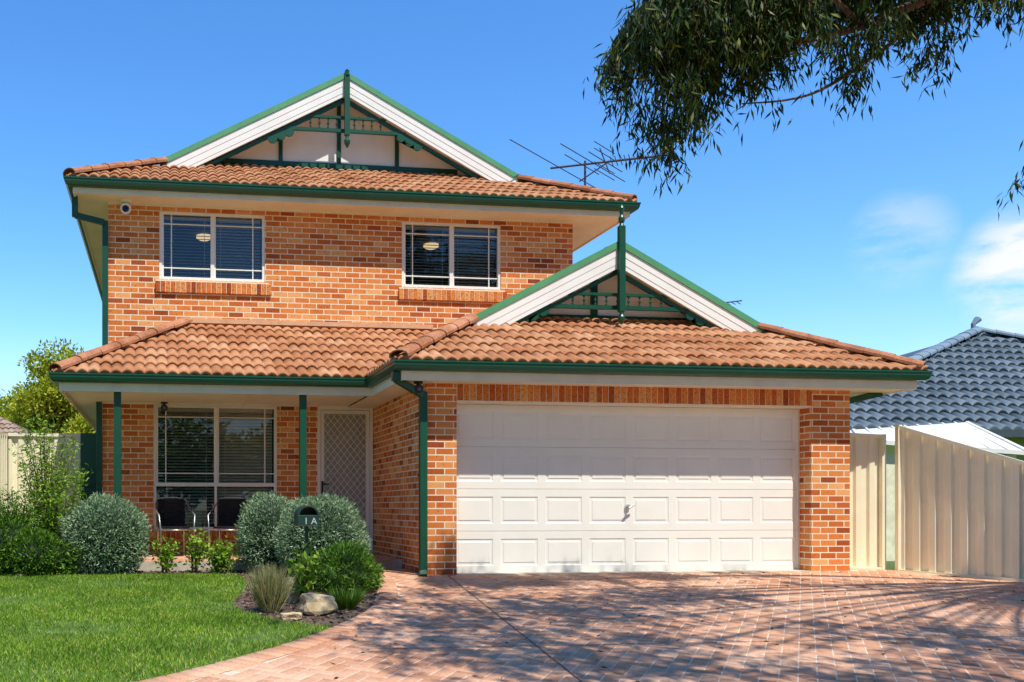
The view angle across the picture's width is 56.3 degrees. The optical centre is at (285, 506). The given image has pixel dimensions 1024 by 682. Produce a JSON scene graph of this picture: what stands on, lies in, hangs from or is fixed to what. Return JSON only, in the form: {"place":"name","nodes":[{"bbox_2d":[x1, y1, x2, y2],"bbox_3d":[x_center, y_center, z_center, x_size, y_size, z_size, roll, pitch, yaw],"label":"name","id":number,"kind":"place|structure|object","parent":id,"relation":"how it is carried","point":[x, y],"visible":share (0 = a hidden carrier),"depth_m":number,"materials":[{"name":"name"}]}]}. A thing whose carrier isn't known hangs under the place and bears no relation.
{"place":"outdoors","nodes":[
{"label":"outdoors","id":0,"kind":"place"},
{"bbox_2d":[0,572,330,681],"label":"lawn","id":1,"kind":"structure","parent":0,"point":[116,627],"depth_m":7.92,"materials":[{"name":"green plant"}]},
{"bbox_2d":[71,561,894,675],"bbox_3d":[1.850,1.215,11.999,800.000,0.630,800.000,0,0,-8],"label":"ground","id":2,"kind":"structure","parent":0,"point":[890,565],"depth_m":14.04,"materials":[{"name":"brown soil"}]},
{"bbox_2d":[0,384,29,421],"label":"garden tree","id":3,"kind":"object","parent":2,"relation":"on","point":[5,408],"visible":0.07,"depth_m":41.70,"materials":[{"name":"green plant"}]},
{"bbox_2d":[0,432,79,529],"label":"steel fence","id":4,"kind":"object","parent":2,"relation":"on","point":[9,474],"visible":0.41,"depth_m":14.84,"materials":[{"name":"beige metal"}]},
{"bbox_2d":[80,433,102,508],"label":"side gate","id":5,"kind":"structure","parent":4,"relation":"attached to","point":[88,449],"depth_m":14.86,"materials":[{"name":"green metal"}]},
{"bbox_2d":[3,336,83,432],"bbox_3d":[-8.922,-2.963,36.797,5.030,7.753,4.950,0,0,-8],"label":"garden tree","id":6,"kind":"object","parent":2,"relation":"on","point":[41,396],"visible":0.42,"depth_m":35.78,"materials":[{"name":"green plant"}]},
{"bbox_2d":[61,413,95,433],"bbox_3d":[-7.025,-1.713,34.852,3.501,5.288,4.611,0,0,-8],"label":"garden tree","id":7,"kind":"object","parent":2,"relation":"on","point":[82,425],"visible":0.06,"depth_m":34.03,"materials":[{"name":"green plant"}]},
{"bbox_2d":[11,568,379,626],"bbox_3d":[-2.817,0.940,10.089,8.249,0.240,4.871,0,0,-8],"label":"garden bed","id":8,"kind":"object","parent":2,"relation":"on","point":[244,601],"visible":0.26,"depth_m":9.15,"materials":[{"name":"brown soil"}]},
{"bbox_2d":[0,508,47,574],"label":"shrub","id":9,"kind":"object","parent":8,"relation":"on","point":[9,528],"visible":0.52,"depth_m":11.62,"materials":[{"name":"green plant"}]},
{"bbox_2d":[0,480,73,529],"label":"tall shrub","id":10,"kind":"object","parent":8,"relation":"on","point":[11,502],"visible":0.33,"depth_m":11.94,"materials":[{"name":"green plant"}]},
{"bbox_2d":[0,526,86,576],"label":"shrub","id":11,"kind":"object","parent":8,"relation":"on","point":[46,552],"visible":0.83,"depth_m":11.53,"materials":[{"name":"green plant"}]},
{"bbox_2d":[7,412,81,531],"bbox_3d":[-3.122,-0.205,12.196,0.872,2.214,0.873,0,0,24],"label":"tall shrub","id":12,"kind":"object","parent":8,"relation":"on","point":[45,464],"visible":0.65,"depth_m":12.15,"materials":[{"name":"green plant"}]},
{"bbox_2d":[23,462,93,541],"bbox_3d":[-2.922,0.138,12.082,0.954,1.528,0.994,0,0,-43],"label":"tall shrub","id":13,"kind":"object","parent":8,"relation":"on","point":[75,497],"visible":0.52,"depth_m":11.98,"materials":[{"name":"green plant"}]},
{"bbox_2d":[58,492,151,574],"bbox_3d":[-2.397,0.363,12.076,1.202,1.150,1.157,0,0,-45],"label":"round shrub","id":14,"kind":"object","parent":8,"relation":"on","point":[110,536],"visible":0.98,"depth_m":11.78,"materials":[{"name":"green plant"}]},
{"bbox_2d":[145,535,182,572],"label":"leafy plant","id":15,"kind":"object","parent":8,"relation":"on","point":[165,565],"visible":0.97,"depth_m":12.03,"materials":[{"name":"green plant"}]},
{"bbox_2d":[178,526,216,572],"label":"leafy plant","id":16,"kind":"object","parent":8,"relation":"on","point":[195,555],"visible":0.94,"depth_m":12.19,"materials":[{"name":"green plant"}]},
{"bbox_2d":[200,534,240,573],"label":"leafy plant","id":17,"kind":"object","parent":8,"relation":"on","point":[223,553],"visible":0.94,"depth_m":12.12,"materials":[{"name":"green plant"}]},
{"bbox_2d":[233,489,295,573],"bbox_3d":[-0.193,0.351,12.284,1.054,1.182,1.085,0,0,-8],"label":"round shrub","id":18,"kind":"object","parent":8,"relation":"on","point":[260,521],"visible":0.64,"depth_m":12.01,"materials":[{"name":"green plant"}]},
{"bbox_2d":[241,562,298,612],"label":"ornamental grass","id":19,"kind":"object","parent":8,"relation":"on","point":[271,587],"depth_m":8.78,"materials":[{"name":"green plant"}]},
{"bbox_2d":[280,612,301,619],"bbox_3d":[0.046,1.020,8.482,0.203,0.092,0.169,0,0,-8],"label":"garden rock","id":20,"kind":"object","parent":8,"relation":"on","point":[291,615],"visible":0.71,"depth_m":8.41,"materials":[{"name":"stone"}]},
{"bbox_2d":[286,577,298,602],"bbox_3d":[0.052,0.876,9.553,0.245,0.302,0.271,0,0,-8],"label":"garden rock","id":21,"kind":"object","parent":8,"relation":"on","point":[291,598],"visible":0.34,"depth_m":9.43,"materials":[{"name":"stone"}]},
{"bbox_2d":[284,541,324,601],"bbox_3d":[0.155,0.673,9.450,0.492,0.659,0.548,0,0,-28],"label":"leafy plant","id":22,"kind":"object","parent":8,"relation":"on","point":[305,583],"visible":0.89,"depth_m":9.36,"materials":[{"name":"green plant"}]},
{"bbox_2d":[294,505,318,592],"bbox_3d":[0.223,0.511,9.952,0.250,1.053,0.335,0,0,-8],"label":"letterbox","id":23,"kind":"object","parent":8,"relation":"on","point":[306,516],"visible":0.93,"depth_m":9.81,"materials":[{"name":"paint"}]},
{"bbox_2d":[297,593,337,614],"bbox_3d":[0.314,0.934,8.766,0.403,0.203,0.313,0,0,-8],"label":"garden rock","id":24,"kind":"object","parent":8,"relation":"on","point":[313,604],"visible":0.99,"depth_m":8.66,"materials":[{"name":"stone"}]},
{"bbox_2d":[272,492,372,571],"bbox_3d":[0.437,0.379,11.523,1.281,1.164,1.156,0,0,-8],"label":"round shrub","id":25,"kind":"object","parent":8,"relation":"on","point":[337,523],"visible":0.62,"depth_m":11.22,"materials":[{"name":"green plant"}]},
{"bbox_2d":[293,539,385,592],"bbox_3d":[0.686,0.685,10.572,1.112,0.641,1.111,0,0,36],"label":"shrub","id":26,"kind":"object","parent":8,"relation":"on","point":[341,556],"visible":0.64,"depth_m":10.36,"materials":[{"name":"green plant"}]},
{"bbox_2d":[323,584,370,609],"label":"ornamental grass","id":27,"kind":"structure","parent":8,"relation":"on","point":[353,599],"depth_m":8.98,"materials":[{"name":"green plant"}]},
{"bbox_2d":[318,559,376,595],"bbox_3d":[0.627,0.776,9.650,0.627,0.518,0.540,0,0,-35],"label":"leafy plant","id":28,"kind":"object","parent":8,"relation":"on","point":[341,578],"visible":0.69,"depth_m":9.58,"materials":[{"name":"green plant"}]},
{"bbox_2d":[87,555,401,570],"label":"porch slab","id":29,"kind":"structure","parent":2,"relation":"on","point":[386,564],"depth_m":12.76,"materials":[{"name":"grey concrete"}]},
{"bbox_2d":[154,497,195,554],"bbox_3d":[-1.685,0.295,13.770,0.564,0.903,0.539,0,0,-19],"label":"patio chair","id":30,"kind":"object","parent":29,"relation":"on","point":[170,513],"visible":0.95,"depth_m":13.97,"materials":[{"name":"metal"}]},
{"bbox_2d":[114,392,306,507],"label":"porch posts","id":31,"kind":"object","parent":29,"relation":"on","point":[302,444],"visible":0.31,"depth_m":13.18,"materials":[{"name":"green metal"}]},
{"bbox_2d":[207,497,247,553],"bbox_3d":[-0.864,0.295,13.878,0.564,0.903,0.539,0,0,10],"label":"patio chair","id":32,"kind":"object","parent":29,"relation":"on","point":[228,513],"visible":0.79,"depth_m":14.10,"materials":[{"name":"fabric"}]},
{"bbox_2d":[142,553,398,561],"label":"porch pavers","id":33,"kind":"object","parent":29,"relation":"on","point":[181,557],"visible":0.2,"depth_m":13.47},
{"bbox_2d":[103,205,849,574],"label":"brick walls","id":34,"kind":"structure","parent":2,"relation":"on","point":[333,267],"depth_m":14.61,"materials":[{"name":"orange brick"}]},
{"bbox_2d":[159,211,264,281],"bbox_3d":[-1.189,-4.192,14.791,1.703,1.095,0.090,0,0,-8],"label":"frame","id":35,"kind":"object","parent":34,"relation":"on","point":[213,226],"visible":1,"depth_m":14.76,"materials":[{"name":"beige metal"}]},
{"bbox_2d":[164,216,259,278],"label":"blinds","id":36,"kind":"object","parent":35,"relation":"attached to","point":[225,220],"visible":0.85,"depth_m":14.90,"materials":[{"name":"plastic"}]},
{"bbox_2d":[154,405,276,529],"bbox_3d":[-1.136,-0.635,14.798,1.990,2.010,0.090,0,0,-8],"label":"frame","id":37,"kind":"object","parent":34,"relation":"on","point":[216,473],"visible":0.93,"depth_m":14.77,"materials":[{"name":"beige metal"}]},
{"bbox_2d":[158,408,271,526],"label":"blinds","id":38,"kind":"object","parent":37,"relation":"attached to","point":[233,429],"visible":0.81,"depth_m":14.90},
{"bbox_2d":[190,318,432,328],"bbox_3d":[0.431,-2.985,14.924,4.050,0.070,0.050,0,0,-8],"label":"wall flashing","id":39,"kind":"object","parent":34,"relation":"attached to","point":[308,323],"depth_m":14.89,"materials":[{"name":"metal"}]},
{"bbox_2d":[156,215,495,526],"bbox_3d":[0.533,-2.010,16.634,6.780,5.620,3.065,0,0,-8],"label":"rooms interior","id":40,"kind":"object","parent":34,"relation":"attached to","point":[424,239],"visible":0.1,"depth_m":17.82,"materials":[{"name":"paint"}]},
{"bbox_2d":[196,234,438,249],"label":"ceiling lights","id":41,"kind":"object","parent":40,"relation":"attached to","point":[427,246],"visible":0.73,"depth_m":16.62},
{"bbox_2d":[102,197,572,406],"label":"soffit strips","id":42,"kind":"object","parent":34,"relation":"attached to","point":[327,212],"visible":0.93,"depth_m":14.87,"materials":[{"name":"beige paint"}]},
{"bbox_2d":[120,199,130,213],"bbox_3d":[-2.524,-4.719,14.422,0.175,0.229,0.189,0,0,-8],"label":"security camera","id":43,"kind":"object","parent":42,"relation":"attached to","point":[125,207],"visible":1,"depth_m":14.35,"materials":[{"name":"white paint"}]},
{"bbox_2d":[161,402,167,410],"bbox_3d":[-1.926,-1.585,14.473,0.112,0.146,0.121,0,0,-8],"label":"security camera","id":44,"kind":"object","parent":42,"relation":"attached to","point":[164,406],"visible":1,"depth_m":14.43,"materials":[{"name":"black plastic"}]},
{"bbox_2d":[317,407,372,551],"bbox_3d":[0.970,-0.445,15.055,0.926,2.390,0.110,0,0,-8],"label":"frame","id":45,"kind":"object","parent":34,"relation":"attached to","point":[322,411],"visible":0.69,"depth_m":15.06,"materials":[{"name":"beige metal"}]},
{"bbox_2d":[321,481,328,492],"bbox_3d":[0.643,-0.320,14.953,0.120,0.200,0.048,0,0,-8],"label":"handle","id":46,"kind":"object","parent":45,"relation":"attached to","point":[322,484],"visible":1,"depth_m":14.95,"materials":[{"name":"black metal"}]},
{"bbox_2d":[324,414,365,543],"bbox_3d":[0.971,-0.438,15.047,0.756,2.235,0.004,0,0,-8],"label":"screen","id":47,"kind":"object","parent":45,"relation":"attached to","point":[347,454],"visible":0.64,"depth_m":15.05,"materials":[{"name":"grey metal"}]},
{"bbox_2d":[324,414,365,529],"bbox_3d":[0.973,-0.438,15.031,0.702,2.180,0.014,0,0,-8],"label":"diamond grille","id":48,"kind":"object","parent":45,"relation":"attached to","point":[346,459],"visible":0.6,"depth_m":15.03,"materials":[{"name":"beige metal"}]},
{"bbox_2d":[366,324,468,376],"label":"garage roof","id":49,"kind":"structure","parent":34,"relation":"on","point":[383,364],"depth_m":12.13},
{"bbox_2d":[402,221,500,289],"bbox_3d":[2.760,-4.192,15.311,1.710,1.095,0.090,0,0,-8],"label":"frame","id":50,"kind":"object","parent":34,"relation":"on","point":[450,235],"visible":1,"depth_m":15.28,"materials":[{"name":"beige metal"}]},
{"bbox_2d":[405,226,494,286],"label":"blinds","id":51,"kind":"object","parent":50,"relation":"attached to","point":[468,230],"visible":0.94,"depth_m":15.43,"materials":[{"name":"plastic"}]},
{"bbox_2d":[72,193,882,576],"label":"downpipes","id":52,"kind":"object","parent":34,"relation":"attached to","point":[410,387],"visible":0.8,"depth_m":11.89,"materials":[{"name":"green metal"}]},
{"bbox_2d":[414,381,422,392],"bbox_3d":[1.711,-1.542,11.825,0.119,0.156,0.128,0,0,-8],"label":"security camera","id":53,"kind":"object","parent":52,"relation":"attached to","point":[418,387],"visible":1,"depth_m":11.78,"materials":[{"name":"black plastic"}]},
{"bbox_2d":[155,279,800,537],"bbox_3d":[2.568,-1.565,13.683,9.135,4.120,3.148,0,0,-8],"label":"sill mortar","id":54,"kind":"object","parent":34,"relation":"attached to","point":[403,288],"visible":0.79,"depth_m":12.69,"materials":[{"name":"grey concrete"}]},
{"bbox_2d":[151,281,811,537],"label":"brick sills and soldier course","id":55,"kind":"structure","parent":34,"relation":"attached to","point":[683,395],"depth_m":12.53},
{"bbox_2d":[65,193,901,433],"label":"soffits","id":56,"kind":"object","parent":34,"relation":"on","point":[586,229],"visible":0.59,"depth_m":14.54,"materials":[{"name":"beige paint"}]},
{"bbox_2d":[48,156,925,370],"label":"ridge and hip caps","id":57,"kind":"structure","parent":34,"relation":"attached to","point":[421,342],"depth_m":13.24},
{"bbox_2d":[59,187,916,430],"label":"fascias","id":58,"kind":"object","parent":34,"relation":"attached to","point":[541,378],"visible":0.44,"depth_m":12.81,"materials":[{"name":"green paint"}]},
{"bbox_2d":[48,176,932,387],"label":"gutters","id":59,"kind":"object","parent":58,"relation":"attached to","point":[378,376],"visible":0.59,"depth_m":12.83,"materials":[{"name":"green paint"}]},
{"bbox_2d":[53,323,429,377],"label":"porch roof front","id":60,"kind":"structure","parent":59,"relation":"on","point":[219,349],"depth_m":13.66,"materials":[{"name":"ceramic"}]},
{"bbox_2d":[67,162,636,201],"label":"roof front","id":61,"kind":"structure","parent":59,"relation":"on","point":[338,178],"depth_m":15.10,"materials":[{"name":"tile"}]},
{"bbox_3d":[2.738,-6.240,20.836,4.628,2.494,12.100,0,0,-7],"label":"upper roof","id":62,"kind":"object","parent":59,"relation":"on","visible":0},
{"bbox_2d":[509,139,667,187],"bbox_3d":[5.284,-5.760,16.026,2.664,1.420,1.580,0,0,-30],"label":"tv antenna","id":63,"kind":"object","parent":62,"relation":"attached to","point":[584,164],"visible":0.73,"depth_m":16.35,"materials":[{"name":"metal"}]},
{"bbox_3d":[-1.851,-6.240,20.232,4.628,2.494,12.100,0,0,-7],"label":"upper roof","id":64,"kind":"object","parent":59,"relation":"on","visible":0},
{"bbox_2d":[165,69,518,181],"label":"gable","id":65,"kind":"structure","parent":64,"relation":"attached to","point":[346,120],"depth_m":16.11,"materials":[{"name":"white paint"}]},
{"bbox_2d":[484,404,753,408],"bbox_3d":[4.739,-0.250,12.667,5.096,2.300,0.030,0,0,-8],"label":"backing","id":66,"kind":"object","parent":34,"relation":"attached to","point":[616,406],"visible":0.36,"depth_m":12.63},
{"bbox_2d":[457,404,796,572],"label":"panels","id":67,"kind":"object","parent":34,"relation":"attached to","point":[544,488],"visible":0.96,"depth_m":12.63,"materials":[{"name":"beige paint"}]},
{"bbox_2d":[625,504,634,509],"bbox_3d":[4.729,0.004,12.582,0.116,0.086,0.096,0,0,-8],"label":"door handle","id":68,"kind":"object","parent":67,"relation":"attached to","point":[627,506],"depth_m":12.55,"materials":[{"name":"metal"}]},
{"bbox_2d":[457,401,810,408],"bbox_3d":[4.760,-1.393,12.514,5.105,0.015,0.238,0,0,-8],"label":"door lintel","id":69,"kind":"structure","parent":34,"relation":"attached to","point":[626,404],"depth_m":12.49,"materials":[{"name":"beige metal"}]},
{"bbox_2d":[398,316,926,370],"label":"garage roof front","id":70,"kind":"structure","parent":34,"relation":"on","point":[564,339],"depth_m":12.53,"materials":[{"name":"orange tile"}]},
{"bbox_2d":[472,204,763,332],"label":"garage gable","id":71,"kind":"structure","parent":70,"relation":"attached to","point":[621,279],"depth_m":13.40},
{"bbox_2d":[601,337,927,370],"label":"garage roof","id":72,"kind":"structure","parent":34,"relation":"on","point":[798,367],"depth_m":13.35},
{"bbox_2d":[726,300,741,304],"bbox_3d":[7.499,-2.941,15.702,0.602,1.181,0.104,0,0,19],"label":"tv antenna","id":73,"kind":"object","parent":72,"relation":"attached to","point":[737,301],"visible":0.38,"depth_m":15.64,"materials":[{"name":"metal"}]},
{"bbox_2d":[796,409,799,569],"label":"door stops","id":74,"kind":"object","parent":34,"relation":"attached to","point":[798,489],"depth_m":12.94,"materials":[{"name":"white wood"}]},
{"bbox_2d":[583,0,1023,221],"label":"eucalyptus tree","id":75,"kind":"object","parent":2,"relation":"on","point":[686,47],"visible":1,"depth_m":8.53,"materials":[{"name":"green plant"}]},
{"bbox_2d":[850,433,885,569],"bbox_3d":[8.194,-0.055,12.996,0.634,2.010,0.068,0,0,1],"label":"steel fence","id":76,"kind":"object","parent":2,"relation":"on","point":[867,501],"visible":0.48,"depth_m":13.00,"materials":[{"name":"beige metal"}]},
{"bbox_2d":[895,425,1023,582],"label":"steel fence","id":77,"kind":"object","parent":2,"relation":"on","point":[959,509],"visible":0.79,"depth_m":12.26,"materials":[{"name":"beige metal"}]},
{"bbox_2d":[0,0,1023,404],"label":"sky","id":78,"kind":"structure","parent":0,"point":[885,233],"materials":[{"name":"blue"}]},
{"bbox_2d":[136,569,1023,681],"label":"driveway","id":79,"kind":"structure","parent":0,"point":[538,647],"depth_m":7.87,"materials":[{"name":"brick"}]},
{"bbox_2d":[457,570,813,574],"bbox_3d":[4.762,0.909,12.478,5.080,0.042,0.310,0,0,-8],"label":"garage threshold","id":80,"kind":"object","parent":79,"relation":"on","point":[602,572],"visible":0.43,"depth_m":12.38,"materials":[{"name":"concrete"}]},
{"bbox_2d":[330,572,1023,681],"bbox_3d":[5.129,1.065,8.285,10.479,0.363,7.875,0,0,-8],"label":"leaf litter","id":81,"kind":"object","parent":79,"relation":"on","point":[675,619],"visible":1,"depth_m":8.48,"materials":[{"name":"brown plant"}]},
{"bbox_2d":[850,421,1023,560],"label":"garden shed","id":82,"kind":"structure","parent":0,"point":[970,433],"depth_m":15.87,"materials":[{"name":"metal"}]},
{"bbox_2d":[1003,437,1023,460],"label":"walls","id":83,"kind":"structure","parent":0,"point":[1018,441],"depth_m":20.98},
{"bbox_2d":[899,346,931,356],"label":"roof side","id":84,"kind":"structure","parent":83,"relation":"on","point":[910,354],"depth_m":26.05,"materials":[{"name":"tile"}]},
{"bbox_2d":[850,332,1023,429],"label":"roof front","id":85,"kind":"structure","parent":84,"relation":"attached to","point":[977,379],"depth_m":21.73,"materials":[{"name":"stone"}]},
{"bbox_2d":[908,317,1023,359],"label":"ridge caps","id":86,"kind":"object","parent":85,"relation":"attached to","point":[949,342],"visible":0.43,"depth_m":24.81,"materials":[{"name":"tile"}]},
{"bbox_2d":[850,428,1023,437],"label":"gutter","id":87,"kind":"object","parent":84,"relation":"attached to","point":[1012,433],"depth_m":20.15,"materials":[{"name":"metal"}]},
{"bbox_3d":[-11.744,-1.830,29.827,8.600,0.140,10.100,0,0,-7],"label":"gutter","id":88,"kind":"object","parent":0,"visible":0},
{"bbox_2d":[0,417,27,432],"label":"roof front","id":89,"kind":"structure","parent":88,"relation":"on","point":[6,426],"depth_m":25.90,"materials":[{"name":"tile"}]}
]}

